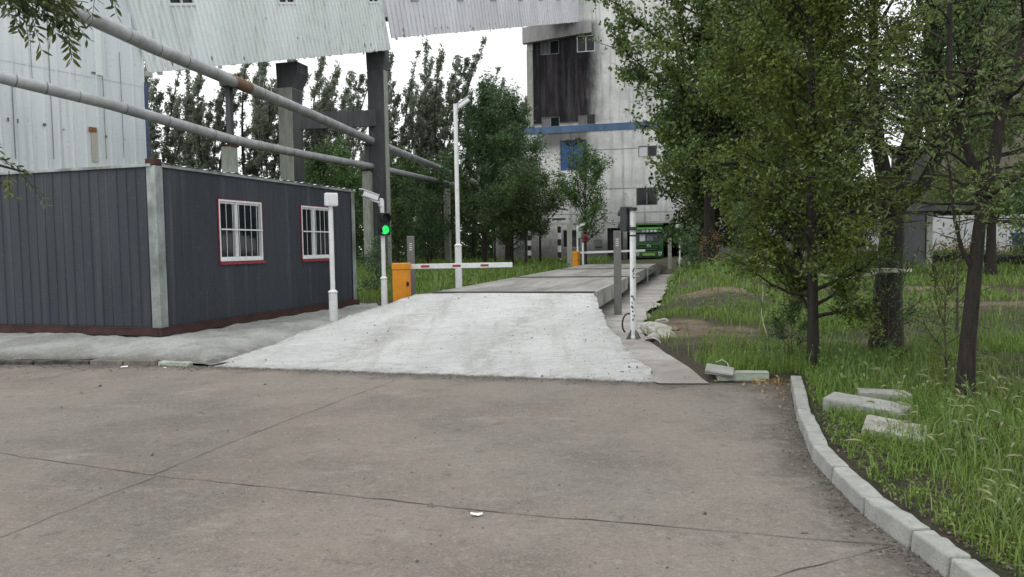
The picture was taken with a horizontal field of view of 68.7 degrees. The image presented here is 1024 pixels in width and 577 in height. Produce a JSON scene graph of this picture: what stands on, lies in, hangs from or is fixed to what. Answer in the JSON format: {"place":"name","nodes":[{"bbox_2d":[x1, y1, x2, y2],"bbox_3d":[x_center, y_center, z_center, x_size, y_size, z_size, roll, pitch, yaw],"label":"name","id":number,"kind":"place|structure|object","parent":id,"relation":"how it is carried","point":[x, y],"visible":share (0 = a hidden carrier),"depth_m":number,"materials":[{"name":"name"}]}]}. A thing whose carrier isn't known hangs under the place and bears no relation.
{"place":"outdoors","nodes":[
{"label":"outdoors","id":0,"kind":"place"},
{"bbox_2d":[0,303,378,364],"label":"pavement","id":1,"kind":"structure","parent":0,"point":[213,346],"depth_m":11.26,"materials":[{"name":"concrete"}]},
{"bbox_2d":[0,158,359,335],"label":"cabin","id":2,"kind":"object","parent":1,"relation":"on","point":[153,247],"visible":0.91,"depth_m":12.37,"materials":[{"name":"grey metal"}]},
{"bbox_2d":[217,198,265,264],"bbox_3d":[-4.905,-1.020,13.572,0.102,1.148,1.283,0,3,17],"label":"window","id":3,"kind":"structure","parent":2,"relation":"in","point":[240,225],"depth_m":13.56,"materials":[{"name":"plastic"}]},
{"bbox_2d":[300,205,334,261],"bbox_3d":[-4.162,-1.169,16.006,0.102,1.167,1.275,0,3,17],"label":"window","id":4,"kind":"structure","parent":2,"relation":"in","point":[314,225],"depth_m":15.87,"materials":[{"name":"plastic"}]},
{"bbox_2d":[328,206,337,320],"bbox_3d":[-3.309,-0.379,13.786,0.177,2.266,0.177,-1,3,0],"label":"white pole","id":5,"kind":"object","parent":1,"relation":"on","point":[333,306],"visible":0.91,"depth_m":13.75,"materials":[{"name":"metal"}]},
{"bbox_2d":[380,200,387,305],"bbox_3d":[-2.695,-0.643,15.695,0.150,2.423,0.150,-1,3,0],"label":"white pole","id":6,"kind":"object","parent":1,"relation":"on","point":[384,294],"visible":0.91,"depth_m":15.67,"materials":[{"name":"metal"}]},
{"bbox_2d":[377,213,391,235],"bbox_3d":[-2.651,-1.336,15.542,0.250,0.470,0.389,-2,4,-26],"label":"traffic light","id":7,"kind":"object","parent":6,"relation":"attached to","point":[383,223],"visible":1,"depth_m":15.49,"materials":[{"name":"black plastic"}]},
{"bbox_2d":[0,364,941,576],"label":"road","id":8,"kind":"structure","parent":0,"point":[76,446],"depth_m":4.85,"materials":[{"name":"concrete"}]},
{"bbox_2d":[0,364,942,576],"bbox_3d":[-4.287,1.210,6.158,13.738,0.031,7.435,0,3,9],"label":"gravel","id":9,"kind":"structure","parent":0,"point":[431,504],"depth_m":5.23,"materials":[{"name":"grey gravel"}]},
{"bbox_2d":[14,249,1023,576],"bbox_3d":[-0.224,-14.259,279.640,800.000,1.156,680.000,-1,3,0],"label":"ground","id":10,"kind":"structure","parent":0,"point":[694,329],"depth_m":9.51,"materials":[{"name":"green plant"}]},
{"bbox_2d":[0,0,121,208],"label":"overhanging tree","id":11,"kind":"object","parent":10,"relation":"on","point":[28,11],"visible":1,"depth_m":4.50,"materials":[{"name":"green plant"}]},
{"bbox_2d":[34,359,89,364],"bbox_3d":[-6.129,1.024,10.236,0.798,0.108,0.121,-1,3,5],"label":"kerb stone","id":12,"kind":"object","parent":10,"relation":"on","point":[65,361],"visible":0.43,"depth_m":10.19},
{"bbox_2d":[0,0,152,171],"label":"industrial shed","id":13,"kind":"structure","parent":10,"relation":"on","point":[39,131],"depth_m":26.58,"materials":[{"name":"white metal"}]},
{"bbox_2d":[126,0,390,74],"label":"conveyor gallery","id":14,"kind":"object","parent":13,"relation":"attached to","point":[219,33],"visible":0.87,"depth_m":33.35,"materials":[{"name":"metal"}]},
{"bbox_2d":[144,63,206,164],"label":"poplar tree","id":15,"kind":"object","parent":10,"relation":"on","point":[167,155],"visible":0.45,"depth_m":65.41,"materials":[{"name":"green plant"}]},
{"bbox_2d":[172,79,216,167],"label":"poplar tree","id":16,"kind":"object","parent":10,"relation":"on","point":[187,158],"visible":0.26,"depth_m":86.92,"materials":[{"name":"green plant"}]},
{"bbox_2d":[184,64,244,170],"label":"poplar tree","id":17,"kind":"object","parent":10,"relation":"on","point":[206,159],"visible":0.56,"depth_m":68.49,"materials":[{"name":"green plant"}]},
{"bbox_2d":[219,83,238,172],"bbox_3d":[-10.447,-3.573,27.835,0.500,7.964,0.520,0,3,14],"label":"pipe post","id":18,"kind":"object","parent":10,"relation":"on","point":[229,155],"visible":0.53,"depth_m":27.65,"materials":[{"name":"concrete"}]},
{"bbox_2d":[0,71,481,190],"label":"overhead pipe","id":19,"kind":"object","parent":18,"relation":"attached to","point":[30,84],"visible":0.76,"depth_m":25.60,"materials":[{"name":"grey metal"}]},
{"bbox_2d":[233,59,298,176],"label":"poplar tree","id":20,"kind":"object","parent":10,"relation":"on","point":[249,167],"visible":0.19,"depth_m":72.19,"materials":[{"name":"green plant"}]},
{"bbox_2d":[246,60,311,178],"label":"poplar tree","id":21,"kind":"object","parent":10,"relation":"on","point":[261,116],"visible":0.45,"depth_m":66.78,"materials":[{"name":"green plant"}]},
{"bbox_2d":[275,61,307,181],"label":"concrete column","id":22,"kind":"structure","parent":10,"relation":"on","point":[291,77],"depth_m":36.65,"materials":[{"name":"grey concrete"}]},
{"bbox_2d":[299,110,375,129],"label":"tie beam","id":23,"kind":"structure","parent":22,"relation":"attached to","point":[363,118],"depth_m":39.85,"materials":[{"name":"concrete"}]},
{"bbox_2d":[302,56,352,180],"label":"poplar tree","id":24,"kind":"object","parent":10,"relation":"on","point":[325,103],"visible":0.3,"depth_m":71.22,"materials":[{"name":"green plant"}]},
{"bbox_2d":[304,141,358,201],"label":"bushy tree","id":25,"kind":"object","parent":10,"relation":"on","point":[318,176],"visible":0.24,"depth_m":51.12,"materials":[{"name":"green plant"}]},
{"bbox_2d":[307,135,364,256],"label":"bushy tree","id":26,"kind":"object","parent":10,"relation":"on","point":[351,182],"visible":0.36,"depth_m":57.24,"materials":[{"name":"green plant"}]},
{"bbox_2d":[312,58,367,172],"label":"poplar tree","id":27,"kind":"object","parent":10,"relation":"on","point":[346,97],"visible":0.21,"depth_m":90.65,"materials":[{"name":"green plant"}]},
{"bbox_2d":[343,91,367,259],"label":"poplar tree","id":28,"kind":"object","parent":10,"relation":"on","point":[356,108],"visible":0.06,"depth_m":85.75,"materials":[{"name":"green plant"}]},
{"bbox_2d":[361,143,374,268],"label":"pipe post","id":29,"kind":"object","parent":10,"relation":"on","point":[368,222],"visible":0.68,"depth_m":41.63,"materials":[{"name":"metal"}]},
{"bbox_2d":[356,231,392,297],"bbox_3d":[-3.666,-0.666,20.039,1.082,2.157,1.122,0,3,23],"label":"shrub","id":30,"kind":"object","parent":10,"relation":"on","point":[374,260],"visible":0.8,"depth_m":19.86,"materials":[{"name":"green plant"}]},
{"bbox_2d":[366,50,391,268],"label":"concrete column","id":31,"kind":"structure","parent":10,"relation":"on","point":[377,62],"depth_m":41.80,"materials":[{"name":"grey concrete"}]},
{"bbox_2d":[390,189,421,262],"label":"bushy tree","id":32,"kind":"object","parent":10,"relation":"on","point":[397,211],"visible":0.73,"depth_m":46.69,"materials":[{"name":"green plant"}]},
{"bbox_2d":[389,157,425,262],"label":"bushy tree","id":33,"kind":"object","parent":10,"relation":"on","point":[397,184],"visible":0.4,"depth_m":51.20,"materials":[{"name":"green plant"}]},
{"bbox_2d":[387,48,434,178],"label":"poplar tree","id":34,"kind":"object","parent":10,"relation":"on","point":[408,132],"visible":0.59,"depth_m":76.95,"materials":[{"name":"green plant"}]},
{"bbox_2d":[407,236,415,295],"bbox_3d":[-2.285,-0.349,17.005,0.272,1.677,0.238,-1,3,-8],"label":"card reader post","id":35,"kind":"object","parent":10,"relation":"on","point":[410,251],"visible":0.64,"depth_m":16.92,"materials":[{"name":"metal"}]},
{"bbox_2d":[389,142,443,253],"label":"bushy tree","id":36,"kind":"object","parent":10,"relation":"on","point":[408,164],"visible":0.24,"depth_m":59.23,"materials":[{"name":"green plant"}]},
{"bbox_2d":[402,186,445,263],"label":"bushy tree","id":37,"kind":"object","parent":10,"relation":"on","point":[432,220],"visible":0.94,"depth_m":48.63,"materials":[{"name":"green plant"}]},
{"bbox_2d":[393,157,461,263],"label":"bushy tree","id":38,"kind":"object","parent":10,"relation":"on","point":[433,174],"visible":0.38,"depth_m":53.20,"materials":[{"name":"green plant"}]},
{"bbox_2d":[405,56,453,259],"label":"poplar tree","id":39,"kind":"object","parent":10,"relation":"on","point":[420,148],"visible":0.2,"depth_m":85.06,"materials":[{"name":"green plant"}]},
{"bbox_2d":[209,293,656,382],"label":"ramp","id":40,"kind":"structure","parent":10,"relation":"on","point":[481,348],"depth_m":10.43,"materials":[{"name":"concrete"}]},
{"bbox_2d":[442,175,451,262],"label":"pipe post","id":41,"kind":"object","parent":10,"relation":"on","point":[448,253],"visible":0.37,"depth_m":55.64,"materials":[{"name":"concrete"}]},
{"bbox_2d":[36,0,479,186],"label":"overhead pipe","id":42,"kind":"object","parent":41,"relation":"on","point":[113,28],"visible":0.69,"depth_m":26.29,"materials":[{"name":"grey metal"}]},
{"bbox_2d":[392,262,511,301],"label":"barrier gate","id":43,"kind":"structure","parent":10,"relation":"on","point":[401,276],"depth_m":15.84,"materials":[{"name":"orange metal"}]},
{"bbox_2d":[418,35,486,259],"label":"poplar tree","id":44,"kind":"object","parent":10,"relation":"on","point":[436,142],"visible":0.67,"depth_m":82.14,"materials":[{"name":"green plant"}]},
{"bbox_2d":[436,153,476,259],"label":"bushy tree","id":45,"kind":"object","parent":10,"relation":"on","point":[453,234],"visible":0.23,"depth_m":59.35,"materials":[{"name":"green plant"}]},
{"bbox_2d":[453,104,461,287],"bbox_3d":[-1.453,-2.255,19.904,0.204,5.234,0.204,-1,3,0],"label":"white pole","id":46,"kind":"object","parent":10,"relation":"on","point":[458,259],"visible":0.91,"depth_m":19.86,"materials":[{"name":"metal"}]},
{"bbox_2d":[452,174,497,259],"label":"bushy tree","id":47,"kind":"object","parent":10,"relation":"on","point":[472,244],"visible":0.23,"depth_m":63.71,"materials":[{"name":"green plant"}]},
{"bbox_2d":[460,66,507,257],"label":"poplar tree","id":48,"kind":"object","parent":10,"relation":"on","point":[471,99],"visible":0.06,"depth_m":86.87,"materials":[{"name":"green plant"}]},
{"bbox_2d":[465,179,515,262],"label":"tree","id":49,"kind":"object","parent":10,"relation":"on","point":[493,215],"visible":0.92,"depth_m":44.57,"materials":[{"name":"green plant"}]},
{"bbox_2d":[436,66,549,262],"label":"feathery tree","id":50,"kind":"object","parent":10,"relation":"on","point":[484,120],"visible":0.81,"depth_m":48.68,"materials":[{"name":"green plant"}]},
{"bbox_2d":[464,78,554,261],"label":"feathery tree","id":51,"kind":"object","parent":10,"relation":"on","point":[535,145],"visible":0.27,"depth_m":52.96,"materials":[{"name":"green plant"}]},
{"bbox_2d":[481,174,545,265],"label":"tree","id":52,"kind":"object","parent":10,"relation":"on","point":[518,236],"visible":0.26,"depth_m":45.74,"materials":[{"name":"green plant"}]},
{"bbox_2d":[492,154,555,265],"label":"tree","id":53,"kind":"object","parent":10,"relation":"on","point":[519,189],"visible":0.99,"depth_m":43.44,"materials":[{"name":"green plant"}]},
{"bbox_2d":[516,163,568,261],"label":"tree","id":54,"kind":"object","parent":10,"relation":"on","point":[554,199],"visible":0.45,"depth_m":46.53,"materials":[{"name":"green plant"}]},
{"bbox_2d":[431,264,656,306],"bbox_3d":[2.705,-0.101,25.046,3.624,0.930,21.820,0,3,14],"label":"weighbridge","id":55,"kind":"object","parent":10,"relation":"on","point":[597,280],"visible":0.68,"depth_m":18.89,"materials":[{"name":"concrete"}]},
{"bbox_2d":[542,136,614,263],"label":"tree","id":56,"kind":"object","parent":10,"relation":"on","point":[596,173],"visible":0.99,"depth_m":42.85,"materials":[{"name":"green plant"}]},
{"bbox_2d":[355,189,877,260],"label":"distant wood","id":57,"kind":"object","parent":10,"relation":"on","point":[490,254],"visible":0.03,"depth_m":86.61,"materials":[{"name":"green plant"}]},
{"bbox_2d":[493,0,792,259],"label":"loading tower","id":58,"kind":"structure","parent":10,"relation":"on","point":[574,90],"depth_m":69.68,"materials":[{"name":"concrete"}]},
{"bbox_2d":[382,0,578,39],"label":"conveyor gallery","id":59,"kind":"object","parent":58,"relation":"attached to","point":[408,18],"visible":0.98,"depth_m":50.64,"materials":[{"name":"metal"}]},
{"bbox_2d":[560,140,586,170],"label":"blue door","id":60,"kind":"structure","parent":58,"relation":"in","point":[561,144],"depth_m":70.57,"materials":[{"name":"paint"}]},
{"bbox_2d":[577,35,594,51],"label":"window","id":61,"kind":"structure","parent":58,"relation":"in","point":[589,45],"depth_m":69.57,"materials":[{"name":"plastic"}]},
{"bbox_2d":[636,187,657,205],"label":"window","id":62,"kind":"structure","parent":58,"relation":"in","point":[642,198],"depth_m":69.05,"materials":[{"name":"grey glass"}]},
{"bbox_2d":[636,223,665,258],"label":"sign board","id":63,"kind":"object","parent":10,"relation":"on","point":[646,239],"visible":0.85,"depth_m":67.48,"materials":[{"name":"green metal"}]},
{"bbox_2d":[599,274,707,382],"bbox_3d":[2.328,0.173,22.568,5.625,0.047,28.792,0,3,12],"label":"concrete footing","id":64,"kind":"object","parent":10,"relation":"on","point":[663,366],"visible":0.3,"depth_m":12.13,"materials":[{"name":"grey concrete"}]},
{"bbox_2d":[613,231,621,314],"bbox_3d":[2.193,-0.289,15.555,0.253,1.817,0.221,0,3,8],"label":"card reader post","id":65,"kind":"object","parent":64,"relation":"on","point":[617,276],"visible":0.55,"depth_m":15.49,"materials":[{"name":"metal"}]},
{"bbox_2d":[626,211,640,339],"bbox_3d":[1.857,-0.167,11.490,0.320,2.136,0.320,-1,3,0],"label":"white pole","id":66,"kind":"object","parent":64,"relation":"on","point":[633,333],"visible":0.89,"depth_m":11.45,"materials":[{"name":"metal"}]},
{"bbox_2d":[618,206,636,231],"bbox_3d":[1.781,-1.064,11.486,0.289,0.380,0.220,1,4,37],"label":"traffic light","id":67,"kind":"object","parent":66,"relation":"attached to","point":[624,222],"visible":0.99,"depth_m":11.41,"materials":[{"name":"grey metal"}]},
{"bbox_2d":[644,89,730,262],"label":"shade tree","id":68,"kind":"object","parent":10,"relation":"on","point":[670,193],"visible":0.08,"depth_m":50.13,"materials":[{"name":"green plant"}]},
{"bbox_2d":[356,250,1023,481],"bbox_3d":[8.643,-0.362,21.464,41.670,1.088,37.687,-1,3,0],"label":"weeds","id":69,"kind":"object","parent":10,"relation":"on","point":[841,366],"visible":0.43,"depth_m":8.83,"materials":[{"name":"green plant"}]},
{"bbox_2d":[672,221,707,270],"bbox_3d":[6.365,-1.425,26.966,1.372,2.150,1.145,0,3,15],"label":"shrub","id":70,"kind":"object","parent":10,"relation":"on","point":[692,252],"visible":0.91,"depth_m":26.95,"materials":[{"name":"green plant"}]},
{"bbox_2d":[576,0,818,262],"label":"broadleaf tree","id":71,"kind":"object","parent":10,"relation":"on","point":[670,139],"visible":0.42,"depth_m":30.62,"materials":[{"name":"green plant"}]},
{"bbox_2d":[705,363,733,376],"bbox_3d":[2.261,0.892,8.152,0.303,0.053,0.171,7,26,17],"label":"concrete slab","id":72,"kind":"object","parent":10,"relation":"on","point":[720,370],"depth_m":8.12,"materials":[{"name":"concrete"}]},
{"bbox_2d":[644,27,800,263],"bbox_3d":[8.863,-6.193,32.569,6.674,11.087,6.638,-1,3,0],"label":"shade tree","id":73,"kind":"object","parent":10,"relation":"on","point":[695,206],"visible":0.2,"depth_m":32.00,"materials":[{"name":"green plant"}]},
{"bbox_2d":[613,0,859,275],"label":"broadleaf tree","id":74,"kind":"object","parent":10,"relation":"on","point":[713,165],"visible":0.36,"depth_m":26.45,"materials":[{"name":"green plant"}]},
{"bbox_2d":[716,370,768,381],"bbox_3d":[2.505,0.953,8.168,0.557,0.110,0.155,-1,3,3],"label":"kerb stone","id":75,"kind":"object","parent":10,"relation":"on","point":[745,375],"visible":0.7,"depth_m":8.10,"materials":[{"name":"concrete"}]},
{"bbox_2d":[726,197,761,270],"bbox_3d":[7.423,-1.649,23.915,1.447,2.864,1.848,-2,3,-20],"label":"shrub","id":76,"kind":"object","parent":10,"relation":"on","point":[736,241],"visible":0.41,"depth_m":23.88,"materials":[{"name":"green plant"}]},
{"bbox_2d":[719,121,826,266],"bbox_3d":[12.624,-6.355,37.768,6.588,11.002,6.623,-1,3,-7],"label":"shade tree","id":77,"kind":"object","parent":10,"relation":"on","point":[770,224],"visible":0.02,"depth_m":37.78,"materials":[{"name":"green plant"}]},
{"bbox_2d":[762,291,821,355],"bbox_3d":[3.438,0.419,9.042,0.734,1.191,0.606,-2,3,-17],"label":"shrub","id":78,"kind":"object","parent":10,"relation":"on","point":[791,313],"visible":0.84,"depth_m":9.04,"materials":[{"name":"green plant"}]},
{"bbox_2d":[736,0,866,258],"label":"broadleaf tree","id":79,"kind":"object","parent":10,"relation":"on","point":[802,192],"depth_m":33.58,"materials":[{"name":"green plant"}]},
{"bbox_2d":[792,388,810,420],"bbox_3d":[2.620,1.054,6.793,0.123,0.157,1.009,0,3,19],"label":"kerb stone","id":80,"kind":"object","parent":10,"relation":"on","point":[800,399],"visible":0.65,"depth_m":6.71,"materials":[{"name":"concrete"}]},
{"bbox_2d":[797,409,819,438],"bbox_3d":[2.378,1.104,6.031,0.127,0.150,0.562,0,3,16],"label":"kerb stone","id":81,"kind":"object","parent":10,"relation":"on","point":[805,418],"visible":0.61,"depth_m":5.98,"materials":[{"name":"concrete"}]},
{"bbox_2d":[804,426,827,459],"bbox_3d":[2.215,1.137,5.464,0.121,0.151,0.588,0,3,16],"label":"kerb stone","id":82,"kind":"object","parent":10,"relation":"on","point":[813,435],"visible":0.63,"depth_m":5.43,"materials":[{"name":"concrete"}]},
{"bbox_2d":[767,84,868,260],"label":"shade tree","id":83,"kind":"object","parent":10,"relation":"on","point":[798,253],"depth_m":41.35,"materials":[{"name":"green plant"}]},
{"bbox_2d":[684,0,953,369],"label":"elm tree","id":84,"kind":"object","parent":10,"relation":"on","point":[819,14],"visible":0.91,"depth_m":8.12,"materials":[{"name":"green plant"}]},
{"bbox_2d":[812,445,848,481],"bbox_3d":[2.094,1.169,4.940,0.127,0.151,0.484,0,3,9],"label":"kerb stone","id":85,"kind":"object","parent":10,"relation":"on","point":[826,460],"visible":0.66,"depth_m":4.91,"materials":[{"name":"concrete"}]},
{"bbox_2d":[787,95,892,260],"bbox_3d":[17.039,-6.185,39.653,6.105,10.197,6.138,-2,3,-22],"label":"shade tree","id":86,"kind":"object","parent":10,"relation":"on","point":[859,162],"visible":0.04,"depth_m":38.45,"materials":[{"name":"green plant"}]},
{"bbox_2d":[832,467,882,514],"bbox_3d":[2.020,1.197,4.402,0.124,0.156,0.566,-1,3,7],"label":"kerb stone","id":87,"kind":"object","parent":10,"relation":"on","point":[853,487],"visible":0.61,"depth_m":4.35,"materials":[{"name":"concrete"}]},
{"bbox_2d":[822,392,910,419],"bbox_3d":[2.944,0.999,6.232,0.626,0.136,0.274,7,10,42],"label":"concrete slab","id":88,"kind":"object","parent":10,"relation":"on","point":[837,398],"depth_m":6.21,"materials":[{"name":"grey concrete"}]},
{"bbox_2d":[821,215,944,362],"bbox_3d":[4.442,0.072,8.680,1.232,1.881,1.460,-2,4,-26],"label":"shrub","id":89,"kind":"object","parent":10,"relation":"on","point":[911,307],"visible":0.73,"depth_m":8.64,"materials":[{"name":"green plant"}]},
{"bbox_2d":[855,388,912,403],"bbox_3d":[3.295,0.971,6.655,0.428,0.124,0.225,2,4,14],"label":"concrete slab","id":90,"kind":"object","parent":10,"relation":"on","point":[865,392],"depth_m":6.58,"materials":[{"name":"concrete"}]},
{"bbox_2d":[861,415,927,442],"bbox_3d":[2.835,1.050,5.537,0.431,0.063,0.366,8,13,29],"label":"concrete slab","id":91,"kind":"object","parent":10,"relation":"on","point":[867,423],"depth_m":5.54,"materials":[{"name":"grey concrete"}]},
{"bbox_2d":[767,0,1023,402],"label":"locust tree","id":92,"kind":"object","parent":10,"relation":"on","point":[985,181],"visible":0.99,"depth_m":6.50,"materials":[{"name":"green plant"}]},
{"bbox_2d":[864,497,930,546],"bbox_3d":[1.988,1.227,3.888,0.128,0.155,0.452,-1,3,0],"label":"kerb stone","id":93,"kind":"object","parent":10,"relation":"on","point":[894,521],"visible":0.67,"depth_m":3.84,"materials":[{"name":"concrete"}]},
{"bbox_2d":[774,0,1023,355],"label":"old tree","id":94,"kind":"object","parent":10,"relation":"on","point":[930,47],"visible":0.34,"depth_m":9.14,"materials":[{"name":"green plant"}]},
{"bbox_2d":[787,237,1020,259],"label":"hedge","id":95,"kind":"object","parent":10,"relation":"on","point":[941,250],"visible":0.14,"depth_m":44.45,"materials":[{"name":"green plant"}]},
{"bbox_2d":[799,363,1023,576],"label":"weeds","id":96,"kind":"object","parent":10,"relation":"on","point":[923,489],"visible":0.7,"depth_m":4.21,"materials":[{"name":"green plant"}]},
{"bbox_2d":[805,373,1023,572],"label":"ground litter","id":97,"kind":"object","parent":10,"relation":"on","point":[968,545],"visible":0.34,"depth_m":4.25,"materials":[{"name":"plant"}]},
{"bbox_2d":[846,1,1023,267],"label":"trestle building","id":98,"kind":"structure","parent":10,"relation":"on","point":[921,235],"depth_m":33.40,"materials":[{"name":"concrete"}]},
{"bbox_2d":[848,214,1023,251],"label":"yard wall","id":99,"kind":"structure","parent":10,"relation":"on","point":[948,223],"depth_m":49.52,"materials":[{"name":"white paint"}]},
{"bbox_2d":[911,530,970,576],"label":"kerb stone","id":100,"kind":"object","parent":10,"relation":"on","point":[935,550],"visible":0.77,"depth_m":3.46,"materials":[{"name":"concrete"}]},
{"bbox_2d":[903,205,1004,385],"bbox_3d":[4.207,0.165,7.127,0.793,1.890,0.928,1,4,35],"label":"shrub","id":101,"kind":"object","parent":10,"relation":"on","point":[940,277],"visible":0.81,"depth_m":7.07,"materials":[{"name":"green plant"}]},
{"bbox_2d":[894,0,1023,274],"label":"broadleaf tree","id":102,"kind":"object","parent":10,"relation":"on","point":[991,258],"visible":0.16,"depth_m":26.36,"materials":[{"name":"green plant"}]},
{"bbox_2d":[911,101,1006,333],"bbox_3d":[6.614,-0.967,11.033,1.413,3.620,1.387,2,4,40],"label":"tree","id":103,"kind":"object","parent":10,"relation":"on","point":[960,207],"visible":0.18,"depth_m":10.97,"materials":[{"name":"green plant"}]},
{"bbox_2d":[949,558,999,576],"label":"kerb stone","id":104,"kind":"object","parent":10,"relation":"on","point":[960,567],"visible":1,"depth_m":3.21,"materials":[{"name":"concrete"}]},
{"bbox_2d":[932,252,1023,263],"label":"hedge","id":105,"kind":"object","parent":10,"relation":"on","point":[1006,260],"visible":0.23,"depth_m":36.03,"materials":[{"name":"plant"}]},
{"bbox_2d":[996,168,1023,260],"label":"shrub","id":106,"kind":"object","parent":10,"relation":"on","point":[1019,195],"visible":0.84,"depth_m":16.15,"materials":[{"name":"green plant"}]},
{"bbox_2d":[144,0,962,249],"label":"sky","id":107,"kind":"structure","parent":0,"point":[504,48],"materials":[{"name":"white"}]},
{"bbox_2d":[846,356,1023,534],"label":"foxtail grass","id":108,"kind":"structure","parent":0,"point":[905,394],"depth_m":5.11,"materials":[{"name":"green plant"}]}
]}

